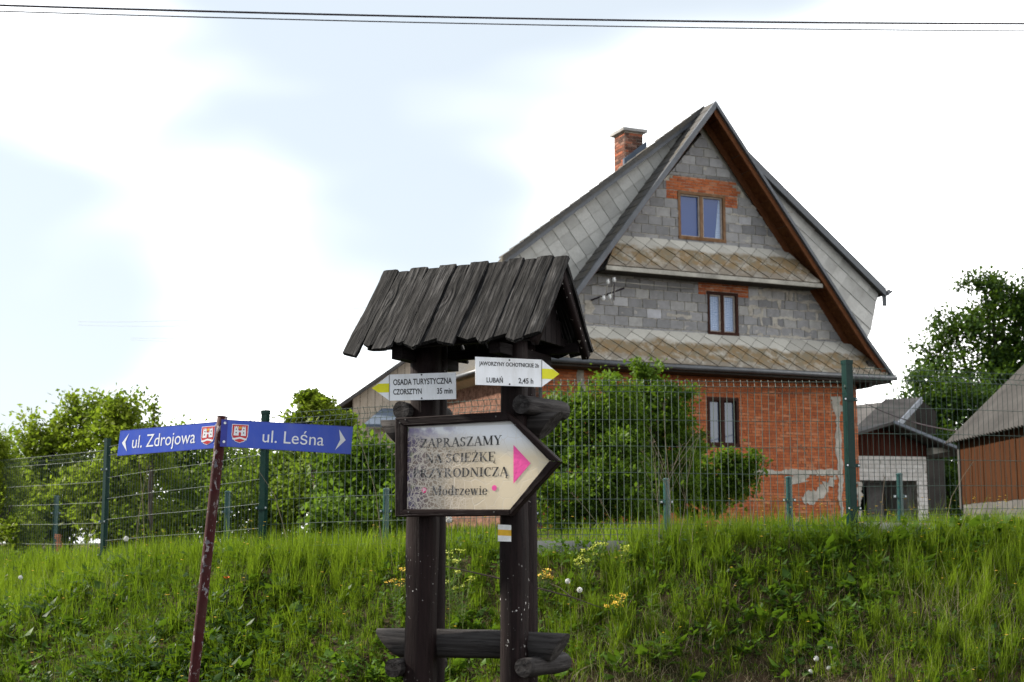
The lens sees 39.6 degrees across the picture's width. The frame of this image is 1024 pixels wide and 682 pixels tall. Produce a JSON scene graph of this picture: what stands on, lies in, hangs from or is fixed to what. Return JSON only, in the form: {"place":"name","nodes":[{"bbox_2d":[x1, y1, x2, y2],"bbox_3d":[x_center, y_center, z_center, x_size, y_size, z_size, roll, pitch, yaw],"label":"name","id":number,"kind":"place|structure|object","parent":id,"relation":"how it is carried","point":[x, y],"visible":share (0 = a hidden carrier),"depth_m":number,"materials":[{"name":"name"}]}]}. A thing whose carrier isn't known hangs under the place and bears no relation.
{"place":"outdoors","nodes":[
{"label":"outdoors","id":0,"kind":"place"},
{"bbox_2d":[78,307,365,321],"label":"power cable","id":1,"kind":"object","parent":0,"point":[251,316],"visible":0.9,"depth_m":71.56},
{"bbox_2d":[142,335,350,341],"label":"power cable","id":2,"kind":"object","parent":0,"point":[230,341],"visible":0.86,"depth_m":77.75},
{"bbox_2d":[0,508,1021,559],"bbox_3d":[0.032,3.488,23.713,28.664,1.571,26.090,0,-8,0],"label":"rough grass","id":3,"kind":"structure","parent":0,"point":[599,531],"depth_m":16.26,"materials":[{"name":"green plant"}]},
{"bbox_2d":[0,495,1023,681],"bbox_3d":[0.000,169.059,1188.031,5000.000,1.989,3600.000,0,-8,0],"label":"ground","id":4,"kind":"structure","parent":0,"point":[748,668],"depth_m":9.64,"materials":[{"name":"green plant"}]},
{"bbox_2d":[0,425,29,545],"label":"willow bush","id":5,"kind":"object","parent":4,"relation":"on","point":[12,444],"visible":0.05,"depth_m":26.95,"materials":[{"name":"green plant"}]},
{"bbox_2d":[0,426,52,554],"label":"feathery bush","id":6,"kind":"object","parent":4,"relation":"on","point":[10,523],"visible":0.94,"depth_m":15.36,"materials":[{"name":"green plant"}]},
{"bbox_2d":[51,495,60,556],"bbox_3d":[-4.855,2.117,15.102,0.100,0.948,0.059,0,-8,0],"label":"short post","id":7,"kind":"object","parent":4,"relation":"on","point":[55,516],"visible":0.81,"depth_m":15.12,"materials":[{"name":"teal metal"}]},
{"bbox_2d":[54,534,62,552],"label":"dock stalk","id":8,"kind":"object","parent":4,"relation":"on","point":[57,546],"visible":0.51,"depth_m":14.75,"materials":[{"name":"brown plant"}]},
{"bbox_2d":[0,385,120,554],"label":"hedge tree","id":9,"kind":"object","parent":4,"relation":"on","point":[54,438],"visible":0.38,"depth_m":24.63,"materials":[{"name":"green plant"}]},
{"bbox_2d":[123,536,128,555],"bbox_3d":[-3.333,1.849,12.262,0.046,0.330,0.046,0,-8,0],"label":"dandelion clock","id":10,"kind":"object","parent":4,"relation":"on","point":[126,538],"visible":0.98,"depth_m":12.27,"materials":[{"name":"white plant"}]},
{"bbox_2d":[49,383,203,551],"bbox_3d":[-6.175,2.247,23.336,2.863,3.242,2.220,-7,-11,40],"label":"hedge tree","id":11,"kind":"object","parent":4,"relation":"on","point":[119,414],"visible":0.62,"depth_m":23.09,"materials":[{"name":"green plant"}]},
{"bbox_2d":[138,454,143,538],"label":"straw","id":12,"kind":"object","parent":4,"relation":"on","point":[142,500],"visible":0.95,"depth_m":12.61,"materials":[{"name":"plant"}]},
{"bbox_2d":[134,469,147,559],"bbox_3d":[-3.263,1.534,12.508,0.102,0.894,0.014,0,-8,0],"label":"straw","id":13,"kind":"object","parent":4,"relation":"on","point":[139,511],"visible":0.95,"depth_m":12.51,"materials":[{"name":"beige plant"}]},
{"bbox_2d":[136,394,171,547],"bbox_3d":[-5.632,2.187,22.421,0.536,2.754,0.539,6,-10,-38],"label":"sapling","id":14,"kind":"object","parent":4,"relation":"on","point":[153,423],"visible":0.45,"depth_m":22.42,"materials":[{"name":"green plant"}]},
{"bbox_2d":[147,413,259,544],"bbox_3d":[-5.524,2.607,25.321,2.904,2.707,2.841,0,-8,0],"label":"hedge tree","id":15,"kind":"object","parent":4,"relation":"on","point":[196,475],"visible":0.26,"depth_m":25.11,"materials":[{"name":"green plant"}]},
{"bbox_2d":[188,416,227,681],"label":"sign pole","id":16,"kind":"object","parent":4,"relation":"on","point":[205,568],"visible":1,"depth_m":7.38,"materials":[{"name":"brown metal"}]},
{"bbox_2d":[117,422,216,455],"bbox_3d":[-1.857,0.529,7.687,0.733,0.164,0.018,-4,-9,28],"label":"street sign","id":17,"kind":"object","parent":16,"relation":"attached to","point":[196,436],"visible":1,"depth_m":7.69,"materials":[{"name":"blue metal"}]},
{"bbox_2d":[220,419,352,453],"bbox_3d":[-1.188,0.507,7.509,0.693,0.178,0.015,1,-8,-8],"label":"street sign","id":18,"kind":"object","parent":16,"relation":"attached to","point":[289,436],"visible":1,"depth_m":7.51,"materials":[{"name":"blue metal"}]},
{"bbox_2d":[221,491,232,546],"bbox_3d":[-2.526,1.738,12.581,0.100,0.820,0.059,0,-8,0],"label":"short post","id":19,"kind":"object","parent":4,"relation":"on","point":[226,513],"visible":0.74,"depth_m":12.59,"materials":[{"name":"teal metal"}]},
{"bbox_2d":[243,449,287,541],"bbox_3d":[-1.981,1.252,11.339,0.498,1.002,0.014,0,-8,0],"label":"straw","id":20,"kind":"object","parent":4,"relation":"on","point":[273,493],"visible":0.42,"depth_m":11.34,"materials":[{"name":"plant"}]},
{"bbox_2d":[182,447,357,543],"bbox_3d":[-3.617,2.580,23.326,3.308,2.483,3.145,0,-8,0],"label":"hedge bush","id":21,"kind":"object","parent":4,"relation":"on","point":[283,479],"visible":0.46,"depth_m":22.65,"materials":[{"name":"green plant"}]},
{"bbox_2d":[271,387,368,499],"bbox_3d":[-2.744,1.910,20.945,1.254,2.500,1.304,-7,-11,41],"label":"young maple","id":22,"kind":"object","parent":4,"relation":"on","point":[311,400],"visible":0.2,"depth_m":20.90,"materials":[{"name":"green plant"}]},
{"bbox_2d":[357,432,382,548],"bbox_3d":[-1.078,1.176,10.842,0.225,1.014,0.020,0,-8,0],"label":"straw","id":23,"kind":"object","parent":4,"relation":"on","point":[375,491],"visible":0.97,"depth_m":10.84,"materials":[{"name":"plant"}]},
{"bbox_2d":[293,422,453,542],"bbox_3d":[-1.768,2.065,19.503,2.327,1.966,2.506,0,-8,0],"label":"hedge bush","id":24,"kind":"object","parent":4,"relation":"on","point":[361,506],"visible":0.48,"depth_m":19.48,"materials":[{"name":"green plant"}]},
{"bbox_2d":[338,361,409,533],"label":"beige house","id":25,"kind":"structure","parent":4,"relation":"on","point":[367,395],"depth_m":51.99,"materials":[{"name":"paint"}]},
{"bbox_2d":[380,488,390,544],"bbox_3d":[-1.034,1.604,11.640,0.100,0.796,0.059,0,-8,0],"label":"short post","id":26,"kind":"object","parent":4,"relation":"on","point":[388,510],"visible":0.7,"depth_m":11.65,"materials":[{"name":"teal metal"}]},
{"bbox_2d":[384,567,404,627],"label":"yellow umbel plant","id":27,"kind":"object","parent":4,"relation":"on","point":[398,603],"visible":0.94,"depth_m":9.65,"materials":[{"name":"green plant"}]},
{"bbox_2d":[446,517,451,628],"bbox_3d":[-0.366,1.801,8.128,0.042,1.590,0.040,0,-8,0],"label":"dandelion clock","id":28,"kind":"object","parent":4,"relation":"on","point":[449,520],"visible":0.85,"depth_m":8.19,"materials":[{"name":"plant"}]},
{"bbox_2d":[445,548,465,616],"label":"yellow umbel plant","id":29,"kind":"object","parent":4,"relation":"on","point":[454,576],"visible":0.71,"depth_m":9.76,"materials":[{"name":"green plant"}]},
{"bbox_2d":[446,570,476,628],"bbox_3d":[-0.361,1.792,9.560,0.249,0.504,0.134,0,-8,0],"label":"yellow umbel plant","id":30,"kind":"object","parent":4,"relation":"on","point":[462,616],"visible":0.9,"depth_m":9.56,"materials":[{"name":"green plant"}]},
{"bbox_2d":[343,255,593,681],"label":"trail signpost","id":31,"kind":"object","parent":4,"relation":"on","point":[425,320],"visible":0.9,"depth_m":6.99,"materials":[{"name":"brown wood"}]},
{"bbox_2d":[372,372,455,400],"bbox_3d":[-0.489,0.229,7.069,0.456,0.135,0.007,-3,-9,19],"label":"trail sign","id":32,"kind":"object","parent":31,"relation":"attached to","point":[419,386],"visible":1,"depth_m":7.06,"materials":[{"name":"white metal"}]},
{"bbox_2d":[395,412,562,516],"bbox_3d":[-0.172,0.598,6.886,0.894,0.498,0.049,-4,-9,25],"label":"arrow board","id":33,"kind":"object","parent":31,"relation":"attached to","point":[492,464],"visible":1,"depth_m":6.91,"materials":[{"name":"brown wood"}]},
{"bbox_2d":[475,357,558,386],"bbox_3d":[0.027,0.151,6.836,0.428,0.135,0.006,3,-9,-19],"label":"trail sign","id":34,"kind":"object","parent":31,"relation":"attached to","point":[514,372],"visible":1,"depth_m":6.83,"materials":[{"name":"white metal"}]},
{"bbox_2d":[0,513,1023,681],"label":"weeds","id":35,"kind":"object","parent":4,"relation":"on","point":[159,670],"visible":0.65,"depth_m":9.93,"materials":[{"name":"green plant"}]},
{"bbox_2d":[0,360,1023,560],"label":"fence","id":36,"kind":"object","parent":4,"relation":"on","point":[849,433],"visible":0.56,"depth_m":11.09,"materials":[{"name":"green metal"}]},
{"bbox_2d":[1,502,1023,681],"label":"dry straw","id":37,"kind":"object","parent":4,"relation":"on","point":[863,680],"visible":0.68,"depth_m":9.38,"materials":[{"name":"beige plant"}]},
{"bbox_2d":[6,495,1023,680],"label":"meadow flowers","id":38,"kind":"object","parent":4,"relation":"on","point":[615,557],"visible":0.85,"depth_m":10.52,"materials":[{"name":"plant"}]},
{"bbox_2d":[13,504,1023,576],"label":"tall grass","id":39,"kind":"structure","parent":4,"relation":"on","point":[716,532],"depth_m":10.81,"materials":[{"name":"green plant"}]},
{"bbox_2d":[446,566,600,607],"bbox_3d":[0.044,1.639,9.519,1.124,0.287,0.035,-2,-8,11],"label":"fallen twig","id":40,"kind":"object","parent":4,"relation":"on","point":[567,595],"visible":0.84,"depth_m":9.47,"materials":[{"name":"brown wood"}]},
{"bbox_2d":[537,568,553,606],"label":"yellow umbel plant","id":41,"kind":"object","parent":4,"relation":"on","point":[548,579],"visible":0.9,"depth_m":9.75,"materials":[{"name":"green plant"}]},
{"bbox_2d":[565,579,570,615],"bbox_3d":[0.376,1.765,9.547,0.037,0.338,0.037,-6,-10,35],"label":"dandelion clock","id":42,"kind":"object","parent":4,"relation":"on","point":[567,582],"visible":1,"depth_m":9.56,"materials":[{"name":"white plant"}]},
{"bbox_2d":[577,587,582,632],"bbox_3d":[0.450,1.797,9.441,0.038,0.322,0.038,7,-11,-42],"label":"dandelion clock","id":43,"kind":"object","parent":4,"relation":"on","point":[580,590],"visible":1,"depth_m":9.45,"materials":[{"name":"white plant"}]},
{"bbox_2d":[572,557,593,587],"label":"yellow umbel plant","id":44,"kind":"object","parent":4,"relation":"on","point":[584,582],"visible":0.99,"depth_m":9.86,"materials":[{"name":"green plant"}]},
{"bbox_2d":[572,492,609,554],"bbox_3d":[0.581,1.369,10.209,0.316,0.572,0.018,0,-8,0],"label":"straw","id":45,"kind":"object","parent":4,"relation":"on","point":[593,518],"visible":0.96,"depth_m":10.22,"materials":[{"name":"plant"}]},
{"bbox_2d":[578,541,608,570],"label":"yellow umbel plant","id":46,"kind":"object","parent":4,"relation":"on","point":[598,557],"visible":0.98,"depth_m":10.08,"materials":[{"name":"green plant"}]},
{"bbox_2d":[598,498,621,557],"bbox_3d":[0.714,1.384,10.206,0.184,0.524,0.016,0,-8,0],"label":"straw","id":47,"kind":"object","parent":4,"relation":"on","point":[600,500],"visible":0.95,"depth_m":10.22,"materials":[{"name":"plant"}]},
{"bbox_2d":[537,363,683,532],"bbox_3d":[1.408,2.181,26.516,3.271,3.604,3.253,0,-8,0],"label":"garden bush","id":48,"kind":"object","parent":4,"relation":"on","point":[586,447],"visible":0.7,"depth_m":26.02,"materials":[{"name":"green plant"}]},
{"bbox_2d":[604,593,627,618],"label":"yellow umbel plant","id":49,"kind":"object","parent":4,"relation":"on","point":[619,608],"visible":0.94,"depth_m":9.44,"materials":[{"name":"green plant"}]},
{"bbox_2d":[620,544,634,566],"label":"yellow umbel plant","id":50,"kind":"object","parent":4,"relation":"on","point":[626,552],"visible":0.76,"depth_m":10.08,"materials":[{"name":"green plant"}]},
{"bbox_2d":[635,440,662,516],"bbox_3d":[0.977,1.147,10.229,0.261,0.883,0.107,4,-9,-29],"label":"dry umbel","id":51,"kind":"object","parent":4,"relation":"on","point":[655,479],"visible":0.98,"depth_m":10.25,"materials":[{"name":"plant"}]},
{"bbox_2d":[637,592,667,622],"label":"leafy weed","id":52,"kind":"object","parent":4,"relation":"on","point":[646,596],"visible":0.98,"depth_m":9.44,"materials":[{"name":"green plant"}]},
{"bbox_2d":[593,355,712,528],"bbox_3d":[2.566,2.076,27.824,2.672,3.734,2.422,0,-8,0],"label":"garden shrub","id":53,"kind":"object","parent":4,"relation":"on","point":[676,431],"visible":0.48,"depth_m":27.59,"materials":[{"name":"green plant"}]},
{"bbox_2d":[639,634,681,671],"bbox_3d":[0.943,1.984,9.058,0.273,0.240,0.225,0,-8,0],"label":"leafy weed","id":54,"kind":"object","parent":4,"relation":"on","point":[662,654],"visible":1,"depth_m":9.05,"materials":[{"name":"green plant"}]},
{"bbox_2d":[660,478,672,534],"bbox_3d":[1.217,1.464,11.155,0.100,0.773,0.059,0,-8,0],"label":"short post","id":55,"kind":"object","parent":4,"relation":"on","point":[665,494],"visible":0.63,"depth_m":11.17,"materials":[{"name":"teal metal"}]},
{"bbox_2d":[644,401,698,534],"bbox_3d":[1.160,0.982,10.373,0.451,1.076,0.182,0,-8,0],"label":"dry umbel","id":56,"kind":"object","parent":4,"relation":"on","point":[667,463],"visible":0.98,"depth_m":10.39,"materials":[{"name":"brown plant"}]},
{"bbox_2d":[447,101,897,530],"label":"house","id":57,"kind":"structure","parent":4,"relation":"on","point":[703,243],"depth_m":36.85,"materials":[{"name":"brick"}]},
{"bbox_2d":[677,190,725,242],"bbox_3d":[4.907,-3.214,36.990,1.420,1.270,0.185,3,-9,-23],"label":"window","id":58,"kind":"structure","parent":57,"relation":"in","point":[701,216],"depth_m":37.00,"materials":[{"name":"orange wood"}]},
{"bbox_2d":[707,291,738,335],"bbox_3d":[5.434,-0.697,36.864,0.930,1.130,0.185,3,-9,-23],"label":"window","id":59,"kind":"structure","parent":57,"relation":"in","point":[723,313],"depth_m":36.86,"materials":[{"name":"brown wood"}]},
{"bbox_2d":[707,397,739,446],"bbox_3d":[5.384,2.087,36.447,0.940,1.260,0.185,3,-9,-23],"label":"window","id":60,"kind":"structure","parent":57,"relation":"in","point":[730,405],"depth_m":36.46,"materials":[{"name":"brown wood"}]},
{"bbox_2d":[670,433,701,550],"bbox_3d":[1.270,1.091,10.287,0.263,0.876,0.137,1,-8,-7],"label":"dry umbel","id":61,"kind":"object","parent":4,"relation":"on","point":[683,487],"visible":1,"depth_m":10.30,"materials":[{"name":"brown plant"}]},
{"bbox_2d":[671,439,772,522],"bbox_3d":[3.947,2.947,28.728,2.594,2.145,1.645,4,-9,-25],"label":"garden bush","id":62,"kind":"object","parent":4,"relation":"on","point":[717,492],"visible":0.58,"depth_m":28.56,"materials":[{"name":"green plant"}]},
{"bbox_2d":[752,458,764,523],"bbox_3d":[1.804,1.164,10.439,0.124,0.631,0.015,0,-8,0],"label":"straw","id":63,"kind":"object","parent":4,"relation":"on","point":[756,489],"visible":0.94,"depth_m":10.45,"materials":[{"name":"plant"}]},
{"bbox_2d":[783,476,795,526],"bbox_3d":[2.181,1.419,11.161,0.100,0.713,0.059,0,-8,0],"label":"short post","id":64,"kind":"object","parent":4,"relation":"on","point":[789,503],"visible":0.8,"depth_m":11.17,"materials":[{"name":"teal metal"}]},
{"bbox_2d":[800,445,836,530],"bbox_3d":[2.260,1.118,10.445,0.272,0.725,0.016,0,-8,0],"label":"straw","id":65,"kind":"object","parent":4,"relation":"on","point":[824,486],"visible":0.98,"depth_m":10.45,"materials":[{"name":"plant"}]},
{"bbox_2d":[829,622,852,646],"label":"leafy weed","id":66,"kind":"object","parent":4,"relation":"on","point":[838,628],"visible":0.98,"depth_m":9.22,"materials":[{"name":"green plant"}]},
{"bbox_2d":[881,477,885,529],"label":"straw","id":67,"kind":"object","parent":4,"relation":"on","point":[882,501],"visible":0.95,"depth_m":10.54,"materials":[{"name":"plant"}]},
{"bbox_2d":[857,397,935,484],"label":"shed","id":68,"kind":"structure","parent":4,"relation":"on","point":[922,415],"depth_m":51.10,"materials":[{"name":"metal"}]},
{"bbox_2d":[894,473,906,520],"bbox_3d":[3.121,1.417,11.414,0.100,0.711,0.059,0,-8,0],"label":"short post","id":69,"kind":"object","parent":4,"relation":"on","point":[899,487],"visible":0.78,"depth_m":11.42,"materials":[{"name":"teal metal"}]},
{"bbox_2d":[858,420,956,520],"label":"garage","id":70,"kind":"structure","parent":4,"relation":"on","point":[939,468],"depth_m":40.23,"materials":[{"name":"brick"}]},
{"bbox_2d":[866,482,883,520],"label":"door leaf","id":71,"kind":"structure","parent":70,"relation":"in","point":[874,491],"depth_m":40.38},
{"bbox_2d":[884,353,1006,518],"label":"shade tree","id":72,"kind":"object","parent":4,"relation":"on","point":[965,397],"visible":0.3,"depth_m":54.01,"materials":[{"name":"green plant"}]},
{"bbox_2d":[885,261,1023,422],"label":"ash tree","id":73,"kind":"object","parent":4,"relation":"on","point":[1005,354],"visible":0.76,"depth_m":60.00,"materials":[{"name":"green plant"}]},
{"bbox_2d":[946,461,973,521],"bbox_3d":[3.398,1.211,10.838,0.268,0.610,0.013,0,-8,0],"label":"straw","id":74,"kind":"object","parent":4,"relation":"on","point":[957,486],"visible":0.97,"depth_m":10.85,"materials":[{"name":"plant"}]},
{"bbox_2d":[945,365,1023,518],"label":"barn","id":75,"kind":"structure","parent":4,"relation":"on","point":[997,452],"depth_m":24.46,"materials":[{"name":"wood"}]},
{"bbox_2d":[863,402,956,430],"bbox_3d":[8.903,1.520,29.833,0.024,2.018,15.524,0,-8,3],"label":"power cable","id":76,"kind":"object","parent":75,"relation":"attached to","point":[912,421],"visible":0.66,"depth_m":31.78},
{"bbox_2d":[978,625,1002,663],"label":"leafy weed","id":77,"kind":"object","parent":4,"relation":"on","point":[989,650],"visible":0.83,"depth_m":9.11,"materials":[{"name":"green plant"}]},
{"bbox_2d":[0,4,1023,24],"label":"power cable","id":78,"kind":"object","parent":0,"point":[71,7],"visible":1,"depth_m":15.73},
{"bbox_2d":[0,11,1023,30],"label":"power cable","id":79,"kind":"object","parent":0,"point":[496,24],"visible":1,"depth_m":15.95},
{"bbox_2d":[0,0,1023,542],"label":"sky","id":80,"kind":"structure","parent":0,"point":[160,171],"materials":[{"name":"white"}]}
]}

